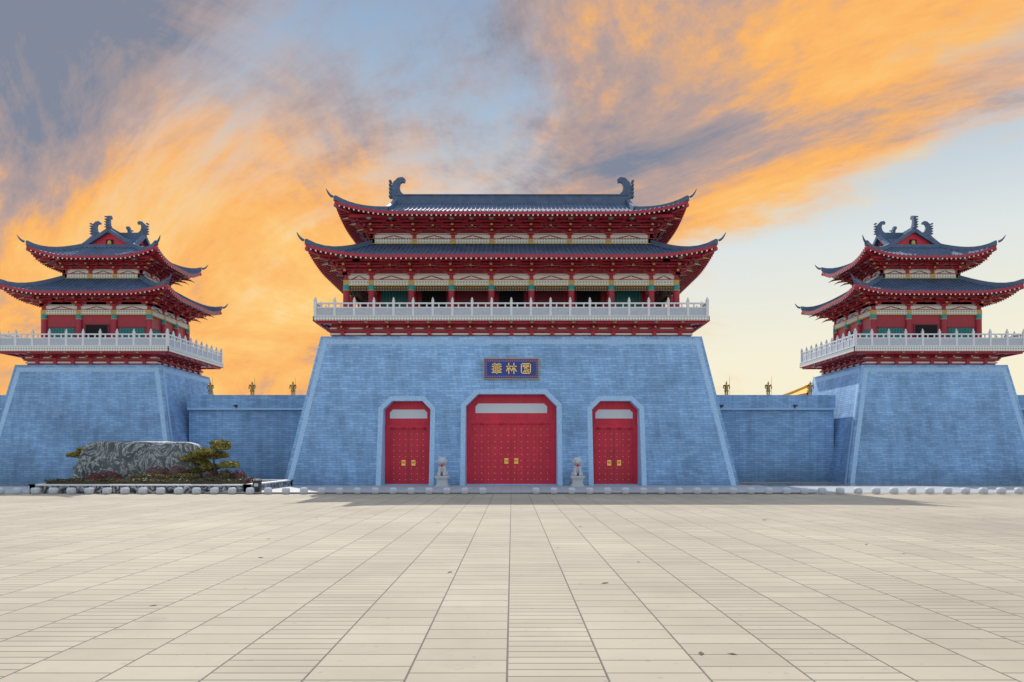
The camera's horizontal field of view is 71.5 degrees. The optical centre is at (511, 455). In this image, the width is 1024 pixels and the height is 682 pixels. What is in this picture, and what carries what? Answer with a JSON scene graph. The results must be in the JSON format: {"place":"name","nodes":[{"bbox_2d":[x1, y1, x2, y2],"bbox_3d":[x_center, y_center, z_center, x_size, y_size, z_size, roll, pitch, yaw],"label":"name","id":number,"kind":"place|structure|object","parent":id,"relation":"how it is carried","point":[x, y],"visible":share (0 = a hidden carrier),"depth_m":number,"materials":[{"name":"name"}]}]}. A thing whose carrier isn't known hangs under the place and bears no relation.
{"place":"outdoors","nodes":[
{"label":"outdoors","id":0,"kind":"place"},
{"bbox_2d":[0,482,1023,681],"bbox_3d":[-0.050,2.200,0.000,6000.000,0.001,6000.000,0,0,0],"label":"ground","id":1,"kind":"structure","parent":0,"point":[763,587],"depth_m":11.87,"materials":[{"name":"beige tile"}]},
{"bbox_2d":[0,395,5,412],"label":"curtain wall","id":2,"kind":"structure","parent":1,"relation":"on","point":[2,397],"depth_m":59.68,"materials":[{"name":"blue brick"}]},
{"bbox_2d":[0,365,213,482],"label":"tower base","id":3,"kind":"object","parent":1,"relation":"on","point":[51,416],"visible":0.76,"depth_m":57.42,"materials":[{"name":"blue brick"}]},
{"bbox_2d":[0,216,227,374],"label":"tower pavilion","id":4,"kind":"structure","parent":3,"relation":"on","point":[110,296],"depth_m":59.15,"materials":[{"name":"red wood"}]},
{"bbox_2d":[187,395,305,479],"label":"curtain wall","id":5,"kind":"structure","parent":1,"relation":"on","point":[258,432],"depth_m":60.00,"materials":[{"name":"blue brick"}]},
{"bbox_2d":[207,376,213,394],"bbox_3d":[-25.950,-5.960,61.200,0.640,1.720,0.399,0,0,0],"label":"warrior statue","id":6,"kind":"object","parent":5,"relation":"on","point":[210,388],"visible":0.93,"depth_m":61.12,"materials":[{"name":"brown metal"}]},
{"bbox_2d":[249,376,255,394],"bbox_3d":[-22.350,-5.960,61.200,0.640,1.720,0.399,0,0,0],"label":"warrior statue","id":7,"kind":"object","parent":5,"relation":"on","point":[252,387],"visible":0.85,"depth_m":61.08,"materials":[{"name":"brown metal"}]},
{"bbox_2d":[289,376,295,394],"bbox_3d":[-18.850,-5.960,61.200,0.640,1.720,0.399,0,0,0],"label":"warrior statue","id":8,"kind":"object","parent":5,"relation":"on","point":[293,387],"visible":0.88,"depth_m":61.13,"materials":[{"name":"brown metal"}]},
{"bbox_2d":[0,483,1023,492],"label":"apron paving","id":9,"kind":"structure","parent":1,"relation":"on","point":[832,487],"depth_m":46.94,"materials":[{"name":"stone"}]},
{"bbox_2d":[29,480,292,493],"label":"planter wall","id":10,"kind":"structure","parent":9,"relation":"on","point":[134,488],"depth_m":41.20,"materials":[{"name":"stone"}]},
{"bbox_2d":[66,446,83,469],"bbox_3d":[-27.115,0.580,45.898,2.725,2.426,1.959,0,0,0],"label":"pine","id":11,"kind":"object","parent":10,"relation":"on","point":[78,450],"visible":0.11,"depth_m":45.19,"materials":[{"name":"green plant"}]},
{"bbox_2d":[72,441,208,478],"bbox_3d":[-23.719,0.427,45.540,8.405,2.745,1.640,0,0,0],"label":"boulder","id":12,"kind":"object","parent":10,"relation":"on","point":[123,459],"visible":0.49,"depth_m":44.93,"materials":[{"name":"grey stone"}]},
{"bbox_2d":[44,466,252,483],"bbox_3d":[-21.599,1.248,43.233,11.802,1.277,3.294,0,0,0],"label":"planting shrub","id":13,"kind":"object","parent":10,"relation":"on","point":[176,475],"visible":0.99,"depth_m":42.55,"materials":[{"name":"green plant"}]},
{"bbox_2d":[178,451,213,477],"bbox_3d":[-19.769,0.713,44.952,2.586,2.164,1.640,0,0,0],"label":"pine","id":14,"kind":"object","parent":10,"relation":"on","point":[190,456],"visible":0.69,"depth_m":44.65,"materials":[{"name":"green plant"}]},
{"bbox_2d":[192,439,239,471],"bbox_3d":[-18.325,0.367,44.249,2.992,2.854,2.344,0,0,0],"label":"pine","id":15,"kind":"object","parent":10,"relation":"on","point":[212,453],"visible":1,"depth_m":43.98,"materials":[{"name":"green plant"}]},
{"bbox_2d":[252,479,261,493],"bbox_3d":[-14.800,1.770,41.300,0.460,0.860,0.420,0,0,0],"label":"litter bin","id":16,"kind":"object","parent":9,"relation":"on","point":[257,485],"visible":0.9,"depth_m":41.12,"materials":[{"name":"black metal"}]},
{"bbox_2d":[435,457,449,486],"bbox_3d":[-4.800,1.150,49.005,0.920,2.100,1.249,0,0,0],"label":"stone lion","id":17,"kind":"object","parent":9,"relation":"on","point":[442,476],"visible":1,"depth_m":48.60},
{"bbox_2d":[570,457,584,486],"bbox_3d":[4.500,1.150,49.005,0.920,2.100,1.249,0,0,0],"label":"stone lion","id":18,"kind":"object","parent":9,"relation":"on","point":[577,477],"visible":1,"depth_m":48.59},
{"bbox_2d":[0,488,1023,493],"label":"stone bollards","id":19,"kind":"object","parent":1,"relation":"on","point":[534,490],"visible":1,"depth_m":40.37,"materials":[{"name":"grey stone"}]},
{"bbox_2d":[285,336,739,485],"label":"gate wall","id":20,"kind":"structure","parent":1,"relation":"on","point":[512,410],"depth_m":51.50,"materials":[{"name":"blue brick"}]},
{"bbox_2d":[296,177,725,335],"bbox_3d":[-0.050,-16.166,60.350,30.764,14.851,18.924,0,0,0],"label":"gatehouse","id":21,"kind":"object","parent":20,"relation":"on","point":[511,265],"depth_m":53.69,"materials":[{"name":"red wood"}]},
{"bbox_2d":[150,499,903,654],"bbox_3d":[-0.108,2.192,21.617,59.666,0.004,33.161,0,0,0],"label":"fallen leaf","id":22,"kind":"object","parent":1,"relation":"on","point":[700,653],"visible":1,"depth_m":12.30,"materials":[{"name":"brown plant"}]},
{"bbox_2d":[717,395,835,481],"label":"curtain wall","id":23,"kind":"structure","parent":1,"relation":"on","point":[780,438],"depth_m":60.00,"materials":[{"name":"blue brick"}]},
{"bbox_2d":[723,376,729,394],"bbox_3d":[18.450,-5.960,61.200,0.640,1.720,0.399,0,0,0],"label":"warrior statue","id":24,"kind":"object","parent":23,"relation":"on","point":[726,388],"visible":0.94,"depth_m":61.07,"materials":[{"name":"brown metal"}]},
{"bbox_2d":[765,376,771,394],"bbox_3d":[22.050,-5.960,61.200,0.640,1.720,0.399,0,0,0],"label":"warrior statue","id":25,"kind":"object","parent":23,"relation":"on","point":[767,388],"visible":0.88,"depth_m":61.09,"materials":[{"name":"brown metal"}]},
{"bbox_2d":[807,376,813,394],"bbox_3d":[25.650,-5.960,61.200,0.640,1.720,0.399,0,0,0],"label":"warrior statue","id":26,"kind":"object","parent":23,"relation":"on","point":[809,388],"visible":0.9,"depth_m":61.08,"materials":[{"name":"brown metal"}]},
{"bbox_2d":[812,365,1023,482],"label":"tower base","id":27,"kind":"object","parent":1,"relation":"on","point":[928,423],"visible":0.76,"depth_m":57.27,"materials":[{"name":"blue brick"}]},
{"bbox_2d":[795,216,1023,374],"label":"tower pavilion","id":28,"kind":"structure","parent":27,"relation":"on","point":[912,296],"depth_m":59.14,"materials":[{"name":"red wood"}]},
{"bbox_2d":[1017,395,1023,416],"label":"curtain wall","id":29,"kind":"structure","parent":1,"relation":"on","point":[1021,399],"depth_m":59.68,"materials":[{"name":"blue brick"}]},
{"bbox_2d":[0,0,1023,394],"label":"sky","id":30,"kind":"structure","parent":0,"point":[224,128],"materials":[{"name":"orange"}]},
{"bbox_2d":[783,383,811,394],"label":"roof","id":31,"kind":"structure","parent":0,"point":[803,390],"depth_m":98.36,"materials":[{"name":"tile"}]}
]}

